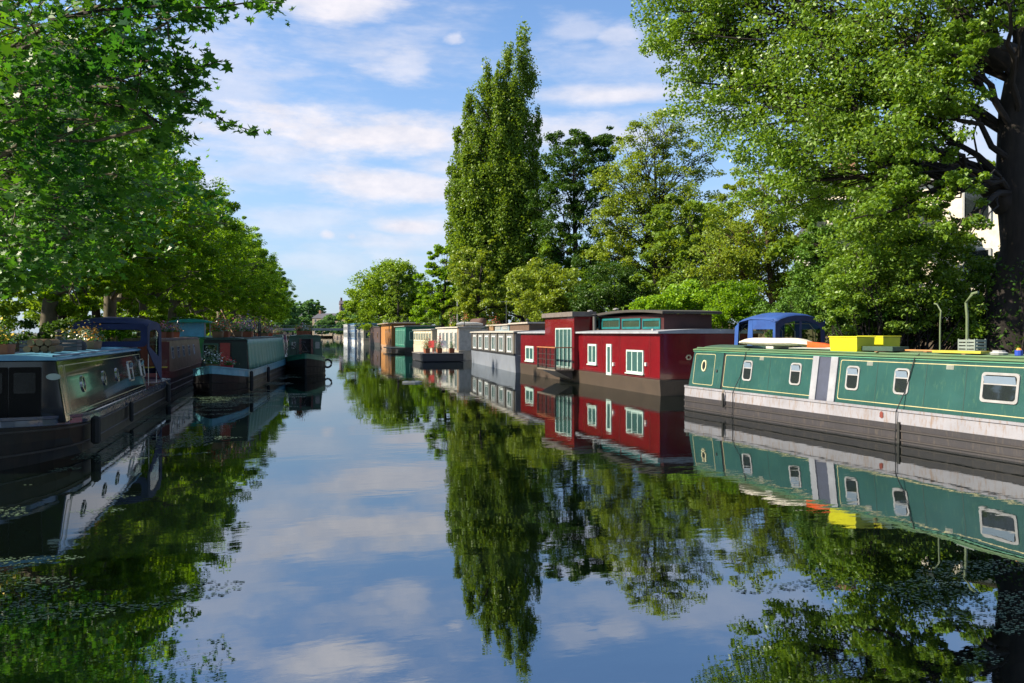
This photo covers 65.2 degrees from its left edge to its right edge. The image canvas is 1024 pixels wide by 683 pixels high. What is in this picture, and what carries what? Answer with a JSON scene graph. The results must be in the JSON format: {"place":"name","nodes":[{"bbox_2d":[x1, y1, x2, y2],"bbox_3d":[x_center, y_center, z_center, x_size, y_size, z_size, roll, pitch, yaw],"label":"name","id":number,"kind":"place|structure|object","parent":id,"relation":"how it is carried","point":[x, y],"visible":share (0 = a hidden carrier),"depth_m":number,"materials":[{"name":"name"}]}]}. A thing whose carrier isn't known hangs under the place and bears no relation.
{"place":"outdoors","nodes":[
{"label":"outdoors","id":0,"kind":"place"},
{"bbox_2d":[59,340,81,350],"bbox_3d":[-9.906,0.086,17.706,0.600,0.240,0.440,0,1,-16],"label":"crate","id":1,"kind":"object","parent":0,"point":[70,342],"visible":0.52,"depth_m":17.56,"materials":[{"name":"wood"}]},
{"bbox_2d":[6,333,332,337],"bbox_3d":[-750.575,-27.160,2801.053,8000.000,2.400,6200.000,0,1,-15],"label":"ground","id":2,"kind":"structure","parent":0,"point":[35,334],"depth_m":448.11,"materials":[{"name":"plant"}]},
{"bbox_2d":[0,318,49,349],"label":"shrub","id":3,"kind":"object","parent":2,"relation":"on","point":[30,324],"visible":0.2,"depth_m":24.00,"materials":[{"name":"green plant"}]},
{"bbox_2d":[0,243,67,324],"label":"tree","id":4,"kind":"object","parent":2,"relation":"on","point":[12,309],"visible":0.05,"depth_m":46.65,"materials":[{"name":"green plant"}]},
{"bbox_2d":[27,317,81,339],"bbox_3d":[-15.282,0.226,26.923,2.862,2.140,2.751,0,1,26],"label":"shrub","id":5,"kind":"object","parent":2,"relation":"on","point":[52,327],"visible":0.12,"depth_m":26.87,"materials":[{"name":"green plant"}]},
{"bbox_2d":[0,250,138,335],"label":"tree","id":6,"kind":"object","parent":2,"relation":"on","point":[34,304],"visible":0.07,"depth_m":55.53,"materials":[{"name":"green plant"}]},
{"bbox_2d":[0,1,177,293],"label":"plane tree","id":7,"kind":"object","parent":2,"relation":"on","point":[138,275],"visible":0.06,"depth_m":23.60,"materials":[{"name":"green plant"}]},
{"bbox_2d":[18,291,187,325],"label":"tree","id":8,"kind":"object","parent":2,"relation":"on","point":[97,313],"visible":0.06,"depth_m":69.55,"materials":[{"name":"green plant"}]},
{"bbox_2d":[5,27,203,338],"bbox_3d":[-17.048,-5.012,29.603,10.717,12.866,10.268,0,1,-15],"label":"plane tree","id":9,"kind":"object","parent":2,"relation":"on","point":[50,311],"visible":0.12,"depth_m":30.07,"materials":[{"name":"green plant"}]},
{"bbox_2d":[45,127,232,319],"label":"plane tree","id":10,"kind":"object","parent":2,"relation":"on","point":[177,290],"visible":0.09,"depth_m":48.25,"materials":[{"name":"green plant"}]},
{"bbox_2d":[44,73,250,317],"bbox_3d":[-19.564,-5.722,39.181,11.735,14.092,11.468,0,1,7],"label":"plane tree","id":11,"kind":"object","parent":2,"relation":"on","point":[206,248],"visible":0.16,"depth_m":38.79,"materials":[{"name":"green plant"}]},
{"bbox_2d":[0,0,295,308],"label":"plane tree","id":12,"kind":"object","parent":2,"relation":"on","point":[71,76],"visible":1,"depth_m":10.34,"materials":[{"name":"green plant"}]},
{"bbox_2d":[133,167,261,327],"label":"plane tree","id":13,"kind":"object","parent":2,"relation":"on","point":[174,307],"visible":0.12,"depth_m":57.71,"materials":[{"name":"green plant"}]},
{"bbox_2d":[167,192,275,324],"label":"plane tree","id":14,"kind":"object","parent":2,"relation":"on","point":[245,281],"visible":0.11,"depth_m":69.06,"materials":[{"name":"green plant"}]},
{"bbox_2d":[197,197,270,335],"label":"plane tree","id":15,"kind":"object","parent":2,"relation":"on","point":[254,297],"visible":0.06,"depth_m":80.53,"materials":[{"name":"green plant"}]},
{"bbox_2d":[208,218,279,325],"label":"plane tree","id":16,"kind":"object","parent":2,"relation":"on","point":[258,302],"visible":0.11,"depth_m":92.39,"materials":[{"name":"green plant"}]},
{"bbox_2d":[227,216,287,327],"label":"plane tree","id":17,"kind":"object","parent":2,"relation":"on","point":[276,295],"visible":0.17,"depth_m":106.31,"materials":[{"name":"green plant"}]},
{"bbox_2d":[236,229,287,325],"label":"plane tree","id":18,"kind":"object","parent":2,"relation":"on","point":[245,314],"visible":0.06,"depth_m":122.06,"materials":[{"name":"green plant"}]},
{"bbox_2d":[248,245,294,326],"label":"plane tree","id":19,"kind":"object","parent":2,"relation":"on","point":[280,309],"visible":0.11,"depth_m":139.17,"materials":[{"name":"green plant"}]},
{"bbox_2d":[256,256,298,325],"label":"plane tree","id":20,"kind":"object","parent":2,"relation":"on","point":[290,304],"visible":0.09,"depth_m":161.68,"materials":[{"name":"green plant"}]},
{"bbox_2d":[269,303,300,331],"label":"tree","id":21,"kind":"object","parent":2,"relation":"on","point":[292,321],"visible":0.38,"depth_m":328.03,"materials":[{"name":"green plant"}]},
{"bbox_2d":[271,325,343,331],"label":"footbridge","id":22,"kind":"object","parent":2,"relation":"on","point":[318,329],"visible":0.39,"depth_m":290.29,"materials":[{"name":"metal"}]},
{"bbox_2d":[295,299,326,334],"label":"tree","id":23,"kind":"object","parent":2,"relation":"on","point":[313,310],"visible":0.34,"depth_m":418.79,"materials":[{"name":"green plant"}]},
{"bbox_2d":[319,314,339,335],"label":"tree","id":24,"kind":"object","parent":2,"relation":"on","point":[331,318],"visible":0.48,"depth_m":393.20,"materials":[{"name":"green plant"}]},
{"bbox_2d":[336,257,435,336],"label":"tree","id":25,"kind":"object","parent":2,"relation":"on","point":[371,293],"visible":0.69,"depth_m":146.68,"materials":[{"name":"green plant"}]},
{"bbox_2d":[384,267,410,321],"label":"tree","id":26,"kind":"object","parent":2,"relation":"on","point":[389,280],"visible":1,"depth_m":137.86,"materials":[{"name":"green plant"}]},
{"bbox_2d":[408,232,481,326],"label":"tree","id":27,"kind":"object","parent":2,"relation":"on","point":[442,295],"visible":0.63,"depth_m":97.42,"materials":[{"name":"green plant"}]},
{"bbox_2d":[440,235,534,326],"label":"tree","id":28,"kind":"object","parent":2,"relation":"on","point":[464,298],"visible":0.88,"depth_m":77.19,"materials":[{"name":"green plant"}]},
{"bbox_2d":[443,16,548,323],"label":"lombardy poplar","id":29,"kind":"object","parent":2,"relation":"on","point":[494,177],"visible":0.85,"depth_m":84.14,"materials":[{"name":"green plant"}]},
{"bbox_2d":[473,258,547,324],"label":"tree","id":30,"kind":"object","parent":2,"relation":"on","point":[520,317],"visible":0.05,"depth_m":95.74,"materials":[{"name":"green plant"}]},
{"bbox_2d":[502,257,596,321],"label":"shrub","id":31,"kind":"object","parent":2,"relation":"on","point":[546,295],"visible":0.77,"depth_m":61.26,"materials":[{"name":"green plant"}]},
{"bbox_2d":[523,125,624,280],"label":"tree","id":32,"kind":"object","parent":2,"relation":"on","point":[575,208],"visible":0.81,"depth_m":78.63,"materials":[{"name":"green plant"}]},
{"bbox_2d":[538,231,647,312],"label":"tree","id":33,"kind":"object","parent":2,"relation":"on","point":[547,249],"visible":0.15,"depth_m":77.98,"materials":[{"name":"green plant"}]},
{"bbox_2d":[564,260,656,329],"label":"shrub","id":34,"kind":"object","parent":2,"relation":"on","point":[627,292],"visible":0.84,"depth_m":56.32,"materials":[{"name":"green plant"}]},
{"bbox_2d":[579,107,735,294],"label":"tree","id":35,"kind":"object","parent":2,"relation":"on","point":[633,198],"visible":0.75,"depth_m":59.37,"materials":[{"name":"green plant"}]},
{"bbox_2d":[603,237,719,311],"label":"tree","id":36,"kind":"object","parent":2,"relation":"on","point":[648,275],"visible":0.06,"depth_m":63.83,"materials":[{"name":"green plant"}]},
{"bbox_2d":[625,278,741,325],"bbox_3d":[8.433,-0.918,37.844,6.190,4.175,3.229,0,1,-6],"label":"shrub","id":37,"kind":"object","parent":2,"relation":"on","point":[694,296],"visible":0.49,"depth_m":37.45,"materials":[{"name":"green plant"}]},
{"bbox_2d":[629,193,786,315],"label":"tree","id":38,"kind":"object","parent":2,"relation":"on","point":[663,212],"visible":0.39,"depth_m":52.63,"materials":[{"name":"green plant"}]},
{"bbox_2d":[703,279,771,328],"bbox_3d":[9.794,-0.763,35.005,3.734,3.920,2.623,0,1,-15],"label":"shrub","id":39,"kind":"object","parent":2,"relation":"on","point":[744,308],"visible":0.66,"depth_m":34.63,"materials":[{"name":"green plant"}]},
{"bbox_2d":[681,164,835,305],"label":"tree","id":40,"kind":"object","parent":2,"relation":"on","point":[745,254],"visible":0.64,"depth_m":41.52,"materials":[{"name":"green plant"}]},
{"bbox_2d":[752,287,857,347],"bbox_3d":[11.122,-0.411,30.151,4.291,3.325,2.346,0,1,3],"label":"shrub","id":41,"kind":"object","parent":2,"relation":"on","point":[781,306],"visible":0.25,"depth_m":29.73,"materials":[{"name":"green plant"}]},
{"bbox_2d":[772,211,854,342],"bbox_3d":[12.411,-2.040,33.039,3.496,6.807,3.680,0,1,-15],"label":"tree","id":42,"kind":"object","parent":2,"relation":"on","point":[802,276],"visible":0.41,"depth_m":32.64,"materials":[{"name":"green plant"}]},
{"bbox_2d":[629,0,1023,353],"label":"plane tree","id":43,"kind":"object","parent":2,"relation":"on","point":[961,44],"visible":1,"depth_m":20.98,"materials":[{"name":"green plant"}]},
{"bbox_2d":[970,257,1023,352],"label":"ivy","id":44,"kind":"object","parent":43,"relation":"attached to","point":[1006,313],"visible":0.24,"depth_m":20.44,"materials":[{"name":"green plant"}]},
{"bbox_2d":[761,170,971,317],"bbox_3d":[17.639,-4.009,40.480,10.234,10.620,10.217,0,1,-15],"label":"tree","id":45,"kind":"object","parent":2,"relation":"on","point":[782,246],"visible":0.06,"depth_m":39.61,"materials":[{"name":"green plant"}]},
{"bbox_2d":[828,286,977,349],"bbox_3d":[11.249,-0.110,22.137,5.445,2.898,2.260,0,1,-6],"label":"shrub","id":46,"kind":"object","parent":2,"relation":"on","point":[840,322],"visible":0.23,"depth_m":21.66,"materials":[{"name":"green plant"}]},
{"bbox_2d":[811,204,999,351],"bbox_3d":[11.036,-1.196,21.711,5.916,5.077,3.373,0,1,-15],"label":"shrub","id":47,"kind":"object","parent":2,"relation":"on","point":[878,264],"visible":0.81,"depth_m":21.05,"materials":[{"name":"green plant"}]},
{"bbox_2d":[816,156,999,319],"bbox_3d":[24.939,-4.851,42.466,15.600,11.600,10.600,0,1,33],"label":"villa","id":48,"kind":"object","parent":2,"relation":"on","point":[963,206],"visible":0.01,"depth_m":38.39,"materials":[{"name":"paint"}]},
{"bbox_2d":[962,248,990,285],"bbox_3d":[22.194,-3.553,38.253,1.200,1.800,0.080,0,1,33],"label":"window","id":49,"kind":"structure","parent":48,"relation":"in","point":[984,252],"depth_m":38.16,"materials":[{"name":"white paint"}]},
{"bbox_2d":[962,192,990,225],"bbox_3d":[22.194,-6.486,38.222,1.200,1.800,0.080,0,1,33],"label":"window","id":50,"kind":"structure","parent":48,"relation":"in","point":[968,204],"depth_m":38.37,"materials":[{"name":"white paint"}]},
{"bbox_2d":[312,310,349,335],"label":"terraced house","id":51,"kind":"structure","parent":0,"point":[318,316],"depth_m":408.14,"materials":[{"name":"beige paint"}]},
{"bbox_2d":[0,0,1017,332],"label":"sky","id":52,"kind":"structure","parent":0,"point":[361,101],"materials":[{"name":"blue"}]},
{"bbox_2d":[0,337,1023,682],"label":"water","id":53,"kind":"structure","parent":0,"point":[358,513],"depth_m":8.74,"materials":[{"name":"liquid"}]},
{"bbox_2d":[0,347,170,470],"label":"narrowboat","id":54,"kind":"object","parent":53,"relation":"on","point":[49,402],"visible":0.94,"depth_m":14.93,"materials":[{"name":"metal"}]},
{"bbox_2d":[0,367,7,417],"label":"door","id":55,"kind":"structure","parent":54,"relation":"in","point":[3,370],"depth_m":14.30,"materials":[{"name":"black wood"}]},
{"bbox_2d":[0,318,33,354],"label":"planter","id":56,"kind":"object","parent":54,"relation":"on","point":[7,347],"visible":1,"depth_m":14.85,"materials":[{"name":"ceramic"}]},
{"bbox_2d":[8,367,40,417],"bbox_3d":[-8.773,0.953,14.408,0.510,0.980,0.073,0,1,-16],"label":"door","id":57,"kind":"structure","parent":54,"relation":"in","point":[24,400],"depth_m":14.39,"materials":[{"name":"black wood"}]},
{"bbox_2d":[23,339,63,352],"bbox_3d":[-9.458,0.083,16.165,0.589,0.269,0.663,0,1,-16],"label":"log pile","id":58,"kind":"object","parent":54,"relation":"on","point":[45,345],"visible":1,"depth_m":15.91,"materials":[{"name":"brown wood"}]},
{"bbox_2d":[58,319,86,339],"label":"flowers","id":59,"kind":"object","parent":54,"relation":"on","point":[71,335],"visible":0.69,"depth_m":20.25,"materials":[{"name":"yellow plant"}]},
{"bbox_2d":[68,319,111,348],"bbox_3d":[-10.373,-0.180,19.770,0.761,0.736,2.459,0,1,-16],"label":"planter","id":60,"kind":"object","parent":54,"relation":"on","point":[92,341],"visible":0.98,"depth_m":19.57,"materials":[{"name":"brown wood"}]},
{"bbox_2d":[91,411,100,443],"bbox_3d":[-8.249,1.702,15.852,0.166,0.648,0.166,0,1,1],"label":"fender","id":61,"kind":"object","parent":54,"relation":"hanging from","point":[95,429],"visible":1,"depth_m":15.79,"materials":[{"name":"rubber"}]},
{"bbox_2d":[71,317,161,385],"bbox_3d":[-11.927,0.292,24.302,1.990,2.059,2.910,0,1,-16],"label":"boat hood","id":62,"kind":"object","parent":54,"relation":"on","point":[144,335],"visible":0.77,"depth_m":23.14,"materials":[{"name":"blue fabric"}]},
{"bbox_2d":[144,337,201,392],"bbox_3d":[-15.522,1.094,35.705,2.160,2.554,16.000,0,1,-15],"label":"narrowboat","id":63,"kind":"object","parent":53,"relation":"on","point":[180,356],"visible":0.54,"depth_m":33.63,"materials":[{"name":"red paint"}]},
{"bbox_2d":[169,319,214,358],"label":"canal boat","id":64,"kind":"object","parent":53,"relation":"on","point":[193,327],"visible":0.07,"depth_m":47.35,"materials":[{"name":"teal paint"}]},
{"bbox_2d":[192,336,285,395],"bbox_3d":[-12.509,1.060,37.888,2.160,2.574,18.000,0,1,-10],"label":"narrowboat","id":65,"kind":"object","parent":53,"relation":"on","point":[256,355],"visible":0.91,"depth_m":31.91,"materials":[{"name":"teal paint"}]},
{"bbox_2d":[202,343,217,358],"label":"window","id":66,"kind":"structure","parent":65,"relation":"in","point":[204,345],"depth_m":31.79,"materials":[{"name":"black glass"}]},
{"bbox_2d":[196,345,224,366],"bbox_3d":[-11.428,0.602,30.522,1.502,1.027,1.000,0,1,-10],"label":"potted plant","id":67,"kind":"object","parent":65,"relation":"on","point":[213,363],"visible":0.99,"depth_m":30.46,"materials":[{"name":"green plant"}]},
{"bbox_2d":[204,314,229,337],"bbox_3d":[-11.866,-0.850,32.296,0.999,1.385,1.437,0,1,-10],"label":"planter","id":68,"kind":"object","parent":65,"relation":"on","point":[216,333],"visible":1,"depth_m":32.10,"materials":[{"name":"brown wood"}]},
{"bbox_2d":[220,343,229,366],"bbox_3d":[-11.435,0.602,31.881,0.380,1.091,0.084,0,1,-10],"label":"door","id":69,"kind":"structure","parent":65,"relation":"in","point":[225,351],"depth_m":31.86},
{"bbox_2d":[230,316,245,336],"bbox_3d":[-11.877,-0.754,34.528,0.992,1.122,1.484,0,1,-10],"label":"planter","id":70,"kind":"object","parent":65,"relation":"on","point":[238,332],"visible":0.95,"depth_m":34.24,"materials":[{"name":"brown wood"}]},
{"bbox_2d":[232,342,246,368],"bbox_3d":[-10.889,0.586,31.984,0.570,1.120,0.075,0,1,-10],"label":"door","id":71,"kind":"structure","parent":65,"relation":"in","point":[239,349],"depth_m":31.97,"materials":[{"name":"wood"}]},
{"bbox_2d":[241,310,255,336],"bbox_3d":[-11.733,-0.792,35.602,0.945,1.201,1.603,0,1,-10],"label":"planter","id":72,"kind":"object","parent":65,"relation":"on","point":[247,332],"visible":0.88,"depth_m":35.37,"materials":[{"name":"ceramic"}]},
{"bbox_2d":[285,335,325,374],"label":"narrowboat","id":73,"kind":"object","parent":53,"relation":"on","point":[306,362],"visible":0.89,"depth_m":44.77,"materials":[{"name":"green metal"}]},
{"bbox_2d":[356,329,368,344],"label":"houseboat","id":74,"kind":"object","parent":53,"relation":"on","point":[362,337],"visible":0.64,"depth_m":155.85,"materials":[{"name":"white paint"}]},
{"bbox_2d":[349,323,377,343],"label":"houseboat","id":75,"kind":"object","parent":53,"relation":"on","point":[353,334],"visible":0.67,"depth_m":174.20,"materials":[{"name":"white paint"}]},
{"bbox_2d":[369,326,380,346],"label":"houseboat","id":76,"kind":"object","parent":53,"relation":"on","point":[375,336],"visible":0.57,"depth_m":136.46,"materials":[{"name":"brown wood"}]},
{"bbox_2d":[381,322,430,349],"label":"houseboat","id":77,"kind":"object","parent":53,"relation":"on","point":[387,334],"visible":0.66,"depth_m":109.73,"materials":[{"name":"orange wood"}]},
{"bbox_2d":[383,325,440,351],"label":"houseboat","id":78,"kind":"object","parent":53,"relation":"on","point":[404,338],"visible":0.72,"depth_m":97.59,"materials":[{"name":"teal wood"}]},
{"bbox_2d":[413,329,436,351],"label":"houseboat","id":79,"kind":"object","parent":53,"relation":"on","point":[421,334],"visible":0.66,"depth_m":86.08,"materials":[{"name":"beige paint"}]},
{"bbox_2d":[412,352,463,361],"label":"pontoon","id":80,"kind":"object","parent":53,"relation":"on","point":[437,357],"visible":0.9,"depth_m":63.86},
{"bbox_2d":[437,326,487,359],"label":"houseboat","id":81,"kind":"object","parent":53,"relation":"on","point":[461,336],"visible":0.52,"depth_m":68.26,"materials":[{"name":"white paint"}]},
{"bbox_2d":[470,322,544,372],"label":"houseboat","id":82,"kind":"object","parent":53,"relation":"on","point":[499,347],"visible":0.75,"depth_m":50.91,"materials":[{"name":"white paint"}]},
{"bbox_2d":[0,367,1023,665],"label":"duckweed","id":83,"kind":"object","parent":53,"relation":"on","point":[992,561],"visible":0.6,"depth_m":7.27,"materials":[{"name":"plant"}]},
{"bbox_2d":[517,310,747,395],"bbox_3d":[4.444,0.456,37.875,5.460,3.682,17.415,0,1,-17],"label":"houseboat","id":84,"kind":"object","parent":53,"relation":"on","point":[651,352],"visible":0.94,"depth_m":32.82,"materials":[{"name":"red wood"}]},
{"bbox_2d":[525,346,533,361],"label":"window","id":85,"kind":"structure","parent":84,"relation":"in","point":[529,350],"depth_m":43.94,"materials":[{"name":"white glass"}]},
{"bbox_2d":[555,328,571,368],"bbox_3d":[2.456,0.304,38.237,0.040,1.899,2.190,0,1,-17],"label":"window","id":86,"kind":"structure","parent":84,"relation":"in","point":[563,336],"depth_m":38.21,"materials":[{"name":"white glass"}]},
{"bbox_2d":[586,344,596,365],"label":"window","id":87,"kind":"structure","parent":84,"relation":"in","point":[592,348],"depth_m":35.33,"materials":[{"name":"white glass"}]},
{"bbox_2d":[606,344,611,374],"bbox_3d":[4.075,0.758,33.602,0.040,1.304,0.520,0,1,-17],"label":"door","id":88,"kind":"structure","parent":84,"relation":"in","point":[608,346],"depth_m":33.60,"materials":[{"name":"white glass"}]},
{"bbox_2d":[602,318,620,328],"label":"window","id":89,"kind":"structure","parent":84,"relation":"in","point":[613,323],"depth_m":35.88,"materials":[{"name":"green glass"}]},
{"bbox_2d":[622,318,640,328],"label":"window","id":90,"kind":"structure","parent":84,"relation":"in","point":[633,323],"depth_m":33.88,"materials":[{"name":"green glass"}]},
{"bbox_2d":[625,350,644,374],"bbox_3d":[4.772,0.804,31.206,0.080,0.943,1.625,0,1,-17],"label":"window","id":91,"kind":"structure","parent":84,"relation":"in","point":[634,358],"depth_m":31.17,"materials":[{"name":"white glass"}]},
{"bbox_2d":[642,318,660,328],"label":"window","id":92,"kind":"structure","parent":84,"relation":"in","point":[653,323],"depth_m":32.10,"materials":[{"name":"green glass"}]},
{"bbox_2d":[791,347,829,348],"bbox_3d":[9.227,1.336,24.695,2.260,2.304,7.500,0,1,-15],"label":"cabin cruiser","id":93,"kind":"object","parent":53,"relation":"on","point":[810,348],"visible":0.01,"depth_m":23.92,"materials":[{"name":"white paint"}]},
{"bbox_2d":[734,313,824,347],"bbox_3d":[8.763,0.107,26.414,1.840,2.125,2.514,0,1,-15],"label":"boat hood","id":94,"kind":"object","parent":93,"relation":"on","point":[786,325],"visible":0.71,"depth_m":25.34,"materials":[{"name":"blue fabric"}]},
{"bbox_2d":[684,345,1023,462],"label":"narrowboat","id":95,"kind":"object","parent":53,"relation":"on","point":[965,404],"visible":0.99,"depth_m":17.45,"materials":[{"name":"teal paint"}]},
{"bbox_2d":[714,353,724,388],"bbox_3d":[5.953,0.839,22.998,0.158,1.013,0.315,0,1,-21],"label":"side door","id":96,"kind":"structure","parent":95,"relation":"in","point":[720,356],"depth_m":22.98,"materials":[{"name":"teal paint"}]},
{"bbox_2d":[742,360,752,380],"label":"window","id":97,"kind":"structure","parent":95,"relation":"in","point":[748,365],"depth_m":21.78,"materials":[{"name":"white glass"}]},
{"bbox_2d":[739,338,811,348],"bbox_3d":[7.070,0.044,21.519,0.720,0.287,2.850,0,1,-21],"label":"paddleboard","id":98,"kind":"object","parent":95,"relation":"on","point":[777,343],"visible":0.93,"depth_m":21.20,"materials":[{"name":"plastic"}]},
{"bbox_2d":[789,363,801,384],"bbox_3d":[7.092,0.811,19.995,0.110,0.553,0.403,0,1,-21],"label":"window","id":99,"kind":"structure","parent":95,"relation":"in","point":[795,368],"depth_m":19.98,"materials":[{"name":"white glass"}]},
{"bbox_2d":[828,336,875,351],"bbox_3d":[7.981,0.056,18.797,0.570,0.360,0.909,0,1,-21],"label":"storage box","id":100,"kind":"object","parent":95,"relation":"on","point":[848,343],"visible":0.98,"depth_m":18.49,"materials":[{"name":"yellow plastic"}]},
{"bbox_2d":[845,366,859,389],"bbox_3d":[7.758,0.830,18.215,0.110,0.553,0.395,0,1,-21],"label":"window","id":101,"kind":"structure","parent":95,"relation":"in","point":[852,372],"depth_m":18.20,"materials":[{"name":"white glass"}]},
{"bbox_2d":[867,336,901,345],"bbox_3d":[8.737,0.044,19.060,0.570,0.360,0.824,0,1,-21],"label":"storage box","id":102,"kind":"object","parent":95,"relation":"on","point":[887,341],"visible":0.48,"depth_m":18.70,"materials":[{"name":"yellow plastic"}]},
{"bbox_2d":[861,346,909,351],"bbox_3d":[8.405,0.171,18.095,1.000,0.120,0.921,0,1,-23],"label":"folded sheet","id":103,"kind":"object","parent":95,"relation":"on","point":[884,348],"visible":0.98,"depth_m":17.87,"materials":[{"name":"green"}]},
{"bbox_2d":[893,368,909,394],"bbox_3d":[8.243,0.844,16.922,0.110,0.553,0.393,0,1,-21],"label":"window","id":104,"kind":"structure","parent":95,"relation":"in","point":[901,375],"depth_m":16.92,"materials":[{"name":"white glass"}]},
{"bbox_2d":[932,350,990,354],"bbox_3d":[9.071,0.220,16.172,0.600,0.070,1.084,0,1,-23],"label":"gangplank","id":105,"kind":"object","parent":95,"relation":"on","point":[961,351],"visible":0.89,"depth_m":15.96,"materials":[{"name":"yellow wood"}]},
{"bbox_2d":[958,339,985,350],"bbox_3d":[9.581,0.096,16.662,0.324,0.300,0.404,0,1,-21],"label":"crate","id":106,"kind":"object","parent":95,"relation":"on","point":[968,347],"visible":0.77,"depth_m":16.52,"materials":[{"name":"plastic"}]},
{"bbox_2d":[965,291,978,349],"bbox_3d":[9.769,-0.395,17.011,0.119,1.354,0.325,0,1,-21],"label":"bent pipe","id":107,"kind":"object","parent":95,"relation":"on","point":[967,316],"visible":0.72,"depth_m":17.09,"materials":[{"name":"metal"}]},
{"bbox_2d":[979,372,1020,404],"bbox_3d":[9.031,0.862,14.811,0.110,0.563,0.763,0,1,-21],"label":"window","id":108,"kind":"structure","parent":95,"relation":"in","point":[1003,388],"depth_m":14.79,"materials":[{"name":"white glass"}]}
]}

